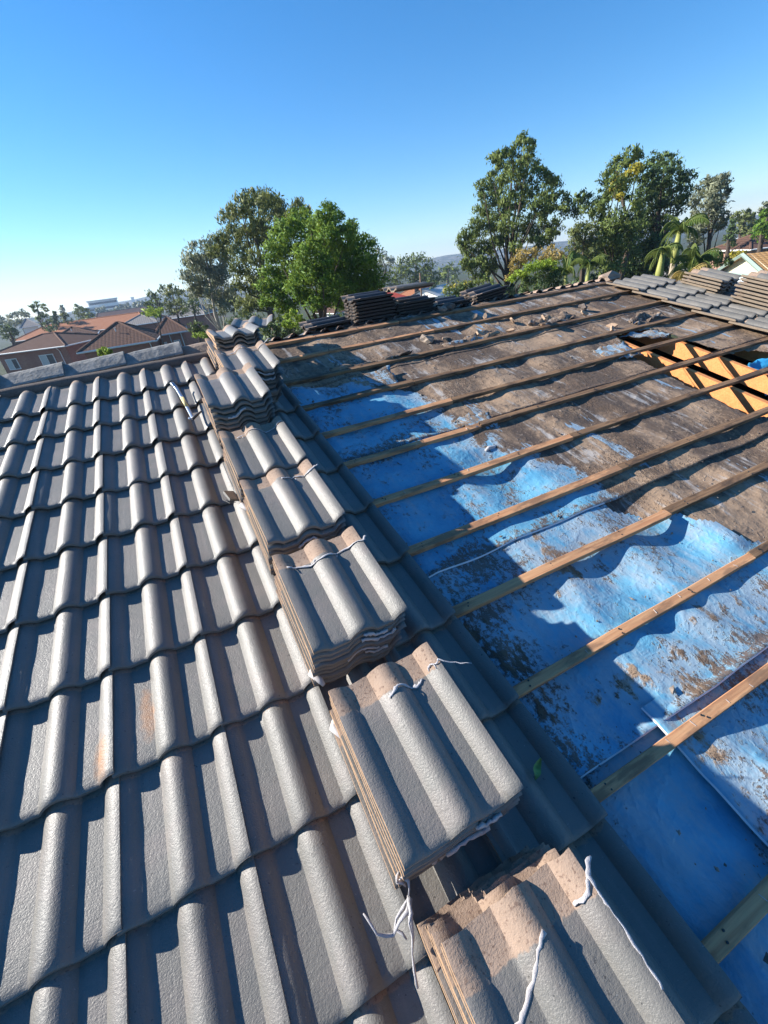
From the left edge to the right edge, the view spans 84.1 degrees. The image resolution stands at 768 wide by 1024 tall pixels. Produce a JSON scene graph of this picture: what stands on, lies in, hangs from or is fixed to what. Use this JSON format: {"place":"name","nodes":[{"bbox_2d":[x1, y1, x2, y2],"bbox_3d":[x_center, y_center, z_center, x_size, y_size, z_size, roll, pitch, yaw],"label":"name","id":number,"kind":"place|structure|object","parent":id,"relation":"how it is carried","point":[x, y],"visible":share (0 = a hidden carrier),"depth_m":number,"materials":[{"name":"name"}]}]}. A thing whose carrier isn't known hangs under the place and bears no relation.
{"place":"outdoors","nodes":[
{"label":"outdoors","id":0,"kind":"place"},
{"bbox_2d":[0,332,97,373],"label":"brick house","id":1,"kind":"structure","parent":0,"point":[44,349],"depth_m":48.28,"materials":[{"name":"brown tile"}]},
{"bbox_2d":[76,321,161,358],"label":"brick house","id":2,"kind":"structure","parent":0,"point":[117,337],"depth_m":38.50,"materials":[{"name":"brown tile"}]},
{"bbox_2d":[168,303,219,344],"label":"brick house","id":3,"kind":"structure","parent":0,"point":[189,318],"depth_m":78.10,"materials":[{"name":"tile"}]},
{"bbox_2d":[0,228,756,374],"bbox_3d":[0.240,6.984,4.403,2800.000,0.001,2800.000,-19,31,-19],"label":"ground","id":4,"kind":"structure","parent":0,"point":[463,276],"depth_m":185.45,"materials":[{"name":"green plant"}]},
{"bbox_2d":[10,312,165,343],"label":"long house","id":5,"kind":"structure","parent":4,"relation":"on","point":[101,324],"depth_m":78.91,"materials":[{"name":"tile"}]},
{"bbox_2d":[157,283,185,323],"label":"she oak","id":6,"kind":"object","parent":4,"relation":"on","point":[177,292],"visible":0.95,"depth_m":48.33,"materials":[{"name":"green plant"}]},
{"bbox_2d":[155,316,188,346],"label":"brick house","id":7,"kind":"structure","parent":4,"relation":"on","point":[172,330],"depth_m":44.65,"materials":[{"name":"brown tile"}]},
{"bbox_2d":[174,235,241,330],"bbox_3d":[-10.224,-11.762,28.342,3.718,11.351,5.143,-8,29,1],"label":"gum tree","id":8,"kind":"object","parent":4,"relation":"on","point":[216,273],"visible":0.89,"depth_m":25.87,"materials":[{"name":"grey plant"}]},
{"bbox_2d":[205,185,311,334],"bbox_3d":[-5.428,-9.370,21.728,4.702,12.585,5.657,-27,35,-31],"label":"gum tree","id":9,"kind":"object","parent":4,"relation":"on","point":[256,229],"visible":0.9,"depth_m":19.23,"materials":[{"name":"green plant"}]},
{"bbox_2d":[259,315,298,340],"bbox_3d":[-4.069,-5.230,19.629,1.544,7.148,2.030,5,32,21],"label":"shrub","id":10,"kind":"object","parent":4,"relation":"on","point":[267,332],"visible":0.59,"depth_m":17.82,"materials":[{"name":"green plant"}]},
{"bbox_2d":[252,197,392,321],"bbox_3d":[-1.446,-4.553,14.624,3.984,10.298,4.121,19,39,38],"label":"leafy tree","id":11,"kind":"object","parent":4,"relation":"on","point":[333,269],"visible":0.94,"depth_m":12.24,"materials":[{"name":"green plant"}]},
{"bbox_2d":[0,274,767,1023],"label":"tiled house","id":12,"kind":"structure","parent":4,"relation":"on","point":[574,564],"depth_m":1.52,"materials":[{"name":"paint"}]},
{"bbox_2d":[207,350,218,368],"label":"loose tile","id":13,"kind":"object","parent":12,"relation":"on","point":[214,364],"visible":0.08,"depth_m":3.13,"materials":[{"name":"concrete"}]},
{"bbox_2d":[207,346,217,364],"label":"loose tile","id":14,"kind":"object","parent":13,"relation":"on","point":[210,351],"visible":0.05,"depth_m":3.17,"materials":[{"name":"concrete"}]},
{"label":"loose tile","id":15,"kind":"object","parent":14,"relation":"on","visible":0},
{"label":"loose tile","id":16,"kind":"object","parent":15,"relation":"on","visible":0},
{"bbox_2d":[212,336,261,351],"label":"loose tile","id":17,"kind":"object","parent":16,"relation":"on","point":[259,338],"visible":0.18,"depth_m":2.95,"materials":[{"name":"concrete"}]},
{"bbox_2d":[206,324,260,347],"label":"loose tile","id":18,"kind":"object","parent":17,"relation":"on","point":[233,344],"visible":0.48,"depth_m":2.94,"materials":[{"name":"concrete"}]},
{"bbox_2d":[207,321,259,343],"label":"loose tile","id":19,"kind":"object","parent":18,"relation":"on","point":[236,336],"visible":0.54,"depth_m":2.92,"materials":[{"name":"concrete"}]},
{"bbox_2d":[206,322,259,339],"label":"loose tile","id":20,"kind":"object","parent":19,"relation":"on","point":[230,332],"visible":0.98,"depth_m":2.96,"materials":[{"name":"concrete"}]},
{"bbox_2d":[224,459,240,502],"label":"loose tile","id":21,"kind":"object","parent":12,"relation":"on","point":[232,481],"visible":0.02,"depth_m":2.06,"materials":[{"name":"concrete"}]},
{"bbox_2d":[223,453,244,502],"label":"loose tile","id":22,"kind":"object","parent":21,"relation":"on","point":[238,492],"visible":0.05,"depth_m":2.02,"materials":[{"name":"concrete"}]},
{"bbox_2d":[222,449,244,496],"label":"loose tile","id":23,"kind":"object","parent":22,"relation":"on","point":[242,494],"visible":0.06,"depth_m":2.01,"materials":[{"name":"concrete"}]},
{"bbox_2d":[223,447,242,492],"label":"loose tile","id":24,"kind":"object","parent":23,"relation":"on","point":[241,489],"visible":0.01,"depth_m":1.94,"materials":[{"name":"concrete"}]},
{"label":"loose tile","id":25,"kind":"object","parent":24,"relation":"on","visible":0},
{"bbox_2d":[219,436,304,483],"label":"loose tile","id":26,"kind":"object","parent":25,"relation":"on","point":[302,459],"visible":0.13,"depth_m":1.92,"materials":[{"name":"concrete"}]},
{"bbox_2d":[219,415,305,478],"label":"loose tile","id":27,"kind":"object","parent":26,"relation":"on","point":[254,450],"visible":1,"depth_m":2.00,"materials":[{"name":"concrete"}]},
{"bbox_2d":[246,511,274,574],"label":"loose tile","id":28,"kind":"object","parent":12,"relation":"on","point":[272,572],"visible":0.03,"depth_m":1.71,"materials":[{"name":"concrete"}]},
{"bbox_2d":[245,506,273,570],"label":"loose tile","id":29,"kind":"object","parent":28,"relation":"on","point":[271,567],"visible":0.02,"depth_m":1.71,"materials":[{"name":"concrete"}]},
{"bbox_2d":[243,499,340,564],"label":"loose tile","id":30,"kind":"object","parent":29,"relation":"on","point":[270,563],"visible":0.02,"depth_m":1.75,"materials":[{"name":"concrete"}]},
{"bbox_2d":[244,497,344,561],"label":"loose tile","id":31,"kind":"object","parent":30,"relation":"on","point":[341,531],"visible":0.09,"depth_m":1.69,"materials":[{"name":"concrete"}]},
{"bbox_2d":[243,491,345,555],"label":"loose tile","id":32,"kind":"object","parent":31,"relation":"on","point":[303,542],"visible":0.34,"depth_m":1.63,"materials":[{"name":"concrete"}]},
{"bbox_2d":[247,500,345,551],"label":"loose tile","id":33,"kind":"object","parent":32,"relation":"on","point":[304,535],"visible":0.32,"depth_m":1.61,"materials":[{"name":"concrete"}]},
{"bbox_2d":[239,459,345,544],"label":"loose tile","id":34,"kind":"object","parent":33,"relation":"on","point":[286,506],"visible":1,"depth_m":1.72,"materials":[{"name":"concrete"}]},
{"bbox_2d":[272,392,283,402],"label":"loose tile","id":35,"kind":"object","parent":12,"relation":"on","point":[277,397],"visible":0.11,"depth_m":2.72,"materials":[{"name":"concrete"}]},
{"label":"loose tile","id":36,"kind":"object","parent":35,"relation":"on","visible":0},
{"label":"loose tile","id":37,"kind":"object","parent":36,"relation":"on","visible":0},
{"bbox_2d":[269,380,284,393],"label":"loose tile","id":38,"kind":"object","parent":37,"relation":"on","point":[280,383],"visible":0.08,"depth_m":2.64,"materials":[{"name":"concrete"}]},
{"bbox_2d":[219,366,281,388],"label":"loose tile","id":39,"kind":"object","parent":38,"relation":"on","point":[271,385],"visible":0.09,"depth_m":2.63,"materials":[{"name":"concrete"}]},
{"bbox_2d":[263,370,282,383],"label":"loose tile","id":40,"kind":"object","parent":39,"relation":"on","point":[276,378],"visible":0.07,"depth_m":2.62,"materials":[{"name":"concrete"}]},
{"bbox_2d":[216,359,280,381],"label":"loose tile","id":41,"kind":"object","parent":40,"relation":"on","point":[268,378],"visible":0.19,"depth_m":2.58,"materials":[{"name":"concrete"}]},
{"bbox_2d":[215,354,280,376],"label":"loose tile","id":42,"kind":"object","parent":41,"relation":"on","point":[268,373],"visible":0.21,"depth_m":2.58,"materials":[{"name":"concrete"}]},
{"bbox_2d":[214,338,279,372],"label":"loose tile","id":43,"kind":"object","parent":42,"relation":"on","point":[260,355],"visible":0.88,"depth_m":2.65,"materials":[{"name":"concrete"}]},
{"bbox_2d":[303,323,352,332],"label":"loose tile","id":44,"kind":"object","parent":12,"relation":"on","point":[345,325],"visible":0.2,"depth_m":3.99,"materials":[{"name":"black concrete"}]},
{"bbox_2d":[299,315,350,330],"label":"loose tile","id":45,"kind":"object","parent":44,"relation":"on","point":[320,323],"visible":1,"depth_m":3.98,"materials":[{"name":"black concrete"}]},
{"bbox_2d":[276,589,399,686],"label":"loose tile","id":46,"kind":"object","parent":12,"relation":"on","point":[368,659],"visible":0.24,"depth_m":1.43,"materials":[{"name":"concrete"}]},
{"bbox_2d":[302,634,401,681],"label":"loose tile","id":47,"kind":"object","parent":46,"relation":"on","point":[398,637],"visible":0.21,"depth_m":1.38,"materials":[{"name":"concrete"}]},
{"bbox_2d":[274,580,401,677],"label":"loose tile","id":48,"kind":"object","parent":47,"relation":"on","point":[386,645],"visible":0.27,"depth_m":1.37,"materials":[{"name":"concrete"}]},
{"bbox_2d":[274,575,389,672],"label":"loose tile","id":49,"kind":"object","parent":48,"relation":"on","point":[298,631],"visible":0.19,"depth_m":1.37,"materials":[{"name":"concrete"}]},
{"bbox_2d":[309,621,406,669],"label":"loose tile","id":50,"kind":"object","parent":49,"relation":"on","point":[360,645],"visible":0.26,"depth_m":1.32,"materials":[{"name":"concrete"}]},
{"bbox_2d":[273,566,404,664],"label":"loose tile","id":51,"kind":"object","parent":50,"relation":"on","point":[359,640],"visible":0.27,"depth_m":1.31,"materials":[{"name":"concrete"}]},
{"bbox_2d":[272,561,404,660],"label":"loose tile","id":52,"kind":"object","parent":51,"relation":"on","point":[374,632],"visible":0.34,"depth_m":1.29,"materials":[{"name":"concrete"}]},
{"bbox_2d":[272,526,406,654],"bbox_3d":[-0.152,0.230,1.417,0.332,0.060,0.422,-19,45,-19],"label":"loose tile","id":53,"kind":"object","parent":52,"relation":"on","point":[341,591],"visible":1,"depth_m":1.39,"materials":[{"name":"concrete"}]},
{"bbox_2d":[363,871,418,988],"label":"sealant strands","id":54,"kind":"object","parent":12,"relation":"on","point":[408,911],"visible":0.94,"depth_m":0.89},
{"bbox_2d":[330,722,468,889],"bbox_3d":[0.071,0.711,1.188,0.312,0.048,0.422,-19,45,-19],"label":"loose tile","id":55,"kind":"object","parent":12,"relation":"on","point":[368,815],"visible":0.07,"depth_m":1.10,"materials":[{"name":"concrete"}]},
{"bbox_2d":[342,744,508,886],"bbox_3d":[0.080,0.691,1.171,0.312,0.048,0.422,-19,44,-19],"label":"loose tile","id":56,"kind":"object","parent":55,"relation":"on","point":[420,872],"visible":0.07,"depth_m":1.02,"materials":[{"name":"concrete"}]},
{"bbox_2d":[331,716,445,879],"bbox_3d":[0.078,0.669,1.153,0.312,0.048,0.432,-19,44,-19],"label":"loose tile","id":57,"kind":"object","parent":56,"relation":"on","point":[387,851],"visible":0.04,"depth_m":1.02,"materials":[{"name":"concrete"}]},
{"bbox_2d":[330,709,421,880],"bbox_3d":[0.079,0.649,1.136,0.311,0.048,0.422,-20,45,-20],"label":"loose tile","id":58,"kind":"object","parent":57,"relation":"on","point":[356,771],"visible":0.03,"depth_m":1.08,"materials":[{"name":"concrete"}]},
{"bbox_2d":[396,802,518,880],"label":"loose tile","id":59,"kind":"object","parent":58,"relation":"on","point":[472,836],"visible":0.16,"depth_m":0.96,"materials":[{"name":"concrete"}]},
{"bbox_2d":[331,704,519,880],"bbox_3d":[0.084,0.611,1.097,0.312,0.048,0.422,-19,45,-19],"label":"loose tile","id":60,"kind":"object","parent":59,"relation":"on","point":[448,849],"visible":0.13,"depth_m":0.95,"materials":[{"name":"concrete"}]},
{"bbox_2d":[329,697,521,876],"bbox_3d":[0.087,0.594,1.079,0.312,0.048,0.433,-19,44,-19],"label":"loose tile","id":61,"kind":"object","parent":60,"relation":"on","point":[493,817],"visible":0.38,"depth_m":0.94,"materials":[{"name":"concrete"}]},
{"bbox_2d":[328,642,523,870],"bbox_3d":[0.118,0.552,1.080,0.390,0.052,0.422,-19,45,-20],"label":"loose tile","id":62,"kind":"object","parent":61,"relation":"on","point":[438,772],"visible":1,"depth_m":1.03,"materials":[{"name":"concrete"}]},
{"bbox_2d":[417,845,529,1023],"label":"loose tile","id":63,"kind":"object","parent":12,"relation":"on","point":[478,882],"visible":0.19,"depth_m":0.99,"materials":[{"name":"concrete"}]},
{"bbox_2d":[419,848,533,1023],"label":"loose tile","id":64,"kind":"object","parent":63,"relation":"on","point":[449,995],"visible":0.09,"depth_m":0.89,"materials":[{"name":"concrete"}]},
{"bbox_2d":[425,846,538,1023],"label":"loose tile","id":65,"kind":"object","parent":64,"relation":"on","point":[439,959],"visible":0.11,"depth_m":0.87,"materials":[{"name":"concrete"}]},
{"bbox_2d":[427,842,544,1023],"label":"loose tile","id":66,"kind":"object","parent":65,"relation":"on","point":[494,878],"visible":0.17,"depth_m":0.93,"materials":[{"name":"concrete"}]},
{"bbox_2d":[428,844,550,1022],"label":"loose tile","id":67,"kind":"object","parent":66,"relation":"on","point":[526,863],"visible":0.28,"depth_m":0.91,"materials":[{"name":"concrete"}]},
{"bbox_2d":[431,848,559,1023],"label":"loose tile","id":68,"kind":"object","parent":67,"relation":"on","point":[458,924],"visible":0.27,"depth_m":0.88,"materials":[{"name":"concrete"}]},
{"bbox_2d":[441,946,473,1023],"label":"loose tile","id":69,"kind":"object","parent":68,"relation":"on","point":[460,993],"visible":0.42,"depth_m":0.77,"materials":[{"name":"concrete"}]},
{"bbox_2d":[441,848,684,1023],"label":"loose tile","id":70,"kind":"object","parent":69,"relation":"on","point":[551,942],"visible":1,"depth_m":0.78,"materials":[{"name":"concrete"}]},
{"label":"loose tile","id":71,"kind":"object","parent":12,"relation":"on","visible":0},
{"bbox_2d":[209,416,220,442],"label":"loose tile","id":72,"kind":"object","parent":71,"relation":"on","point":[219,439],"visible":0.03,"depth_m":2.27,"materials":[{"name":"concrete"}]},
{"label":"loose tile","id":73,"kind":"object","parent":72,"relation":"on","visible":0},
{"bbox_2d":[202,398,274,433],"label":"loose tile","id":74,"kind":"object","parent":73,"relation":"on","point":[244,423],"visible":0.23,"depth_m":2.24,"materials":[{"name":"concrete"}]},
{"bbox_2d":[211,408,274,429],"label":"loose tile","id":75,"kind":"object","parent":74,"relation":"on","point":[242,420],"visible":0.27,"depth_m":2.21,"materials":[{"name":"concrete"}]},
{"bbox_2d":[205,401,273,424],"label":"loose tile","id":76,"kind":"object","parent":75,"relation":"on","point":[242,415],"visible":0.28,"depth_m":2.19,"materials":[{"name":"concrete"}]},
{"bbox_2d":[211,396,273,419],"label":"loose tile","id":77,"kind":"object","parent":76,"relation":"on","point":[242,408],"visible":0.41,"depth_m":2.17,"materials":[{"name":"concrete"}]},
{"bbox_2d":[209,367,271,413],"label":"loose tile","id":78,"kind":"object","parent":77,"relation":"on","point":[238,403],"visible":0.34,"depth_m":2.16,"materials":[{"name":"concrete"}]},
{"bbox_2d":[194,362,269,408],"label":"loose tile","id":79,"kind":"object","parent":78,"relation":"on","point":[223,387],"visible":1,"depth_m":2.25,"materials":[{"name":"concrete"}]},
{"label":"loose tile","id":80,"kind":"object","parent":12,"relation":"on","visible":0},
{"bbox_2d":[679,284,733,293],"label":"loose tile","id":81,"kind":"object","parent":80,"relation":"on","point":[716,292],"visible":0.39,"depth_m":4.47,"materials":[{"name":"concrete"}]},
{"bbox_2d":[680,280,732,292],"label":"loose tile","id":82,"kind":"object","parent":81,"relation":"on","point":[709,288],"visible":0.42,"depth_m":4.49,"materials":[{"name":"concrete"}]},
{"bbox_2d":[681,278,737,290],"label":"loose tile","id":83,"kind":"object","parent":82,"relation":"on","point":[708,285],"visible":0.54,"depth_m":4.46,"materials":[{"name":"concrete"}]},
{"bbox_2d":[683,275,739,286],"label":"loose tile","id":84,"kind":"object","parent":83,"relation":"on","point":[730,282],"visible":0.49,"depth_m":4.44,"materials":[{"name":"concrete"}]},
{"bbox_2d":[684,267,740,283],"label":"loose tile","id":85,"kind":"object","parent":84,"relation":"on","point":[719,276],"visible":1,"depth_m":4.49,"materials":[{"name":"concrete"}]},
{"bbox_2d":[385,251,441,293],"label":"leafy tree","id":86,"kind":"object","parent":4,"relation":"on","point":[415,261],"visible":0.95,"depth_m":78.08,"materials":[{"name":"green plant"}]},
{"bbox_2d":[454,128,583,294],"bbox_3d":[7.141,-12.668,24.087,6.195,12.924,6.275,-19,31,-19],"label":"gum tree","id":87,"kind":"object","parent":4,"relation":"on","point":[544,201],"visible":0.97,"depth_m":21.90,"materials":[{"name":"green plant"}]},
{"bbox_2d":[505,257,566,292],"bbox_3d":[4.618,-3.347,13.315,1.495,8.041,1.335,-19,31,-19],"label":"shrub","id":88,"kind":"object","parent":4,"relation":"on","point":[548,266],"visible":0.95,"depth_m":11.38,"materials":[{"name":"green plant"}]},
{"bbox_2d":[504,243,567,290],"bbox_3d":[5.723,-5.550,16.564,1.818,8.384,2.058,-19,31,-19],"label":"shrub","id":89,"kind":"object","parent":4,"relation":"on","point":[534,249],"visible":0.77,"depth_m":14.72,"materials":[{"name":"beige plant"}]},
{"bbox_2d":[565,219,607,281],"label":"bushy tree","id":90,"kind":"object","parent":4,"relation":"on","point":[586,241],"visible":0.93,"depth_m":18.58,"materials":[{"name":"green plant"}]},
{"bbox_2d":[572,143,655,279],"bbox_3d":[10.813,-10.814,21.256,5.094,11.668,3.534,-45,46,-47],"label":"gum tree","id":91,"kind":"object","parent":4,"relation":"on","point":[615,247],"visible":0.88,"depth_m":18.95,"materials":[{"name":"green plant"}]},
{"bbox_2d":[621,150,698,329],"bbox_3d":[13.762,-12.097,22.654,3.825,11.773,3.463,-19,31,-19],"label":"gum tree","id":92,"kind":"object","parent":4,"relation":"on","point":[659,191],"visible":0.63,"depth_m":20.66,"materials":[{"name":"green plant"}]},
{"bbox_2d":[644,242,683,328],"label":"palm tree","id":93,"kind":"object","parent":4,"relation":"on","point":[659,251],"visible":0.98,"depth_m":12.65,"materials":[{"name":"green plant"}]},
{"bbox_2d":[659,213,709,330],"bbox_3d":[9.577,-5.248,14.819,1.219,8.645,1.329,11,35,30],"label":"palm tree","id":94,"kind":"object","parent":4,"relation":"on","point":[676,226],"visible":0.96,"depth_m":12.90,"materials":[{"name":"green plant"}]},
{"bbox_2d":[667,243,723,277],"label":"palm tree","id":95,"kind":"object","parent":4,"relation":"on","point":[691,258],"visible":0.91,"depth_m":12.21,"materials":[{"name":"green plant"}]},
{"bbox_2d":[685,171,735,252],"bbox_3d":[18.085,-13.296,24.952,2.342,10.584,3.034,12,35,31],"label":"she oak","id":96,"kind":"object","parent":4,"relation":"on","point":[714,202],"visible":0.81,"depth_m":22.88,"materials":[{"name":"plant"}]},
{"bbox_2d":[710,234,767,268],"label":"timber house","id":97,"kind":"structure","parent":4,"relation":"on","point":[748,244],"depth_m":44.55,"materials":[{"name":"brown tile"}]},
{"bbox_2d":[730,207,757,238],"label":"gum tree","id":98,"kind":"object","parent":4,"relation":"on","point":[747,216],"visible":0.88,"depth_m":50.35,"materials":[{"name":"green plant"}]},
{"bbox_2d":[749,208,767,252],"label":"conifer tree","id":99,"kind":"object","parent":4,"relation":"on","point":[761,227],"visible":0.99,"depth_m":36.21,"materials":[{"name":"green plant"}]},
{"bbox_2d":[5,215,759,320],"bbox_3d":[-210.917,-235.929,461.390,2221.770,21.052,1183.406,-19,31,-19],"label":"hill","id":100,"kind":"structure","parent":0,"point":[446,259],"depth_m":704.09,"materials":[{"name":"green plant"}]},
{"bbox_2d":[0,0,767,319],"label":"sky","id":101,"kind":"structure","parent":0,"point":[127,127],"materials":[{"name":"blue"}]},
{"bbox_2d":[716,251,767,282],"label":"cream house","id":102,"kind":"structure","parent":0,"point":[745,264],"depth_m":30.01,"materials":[{"name":"white paint"}]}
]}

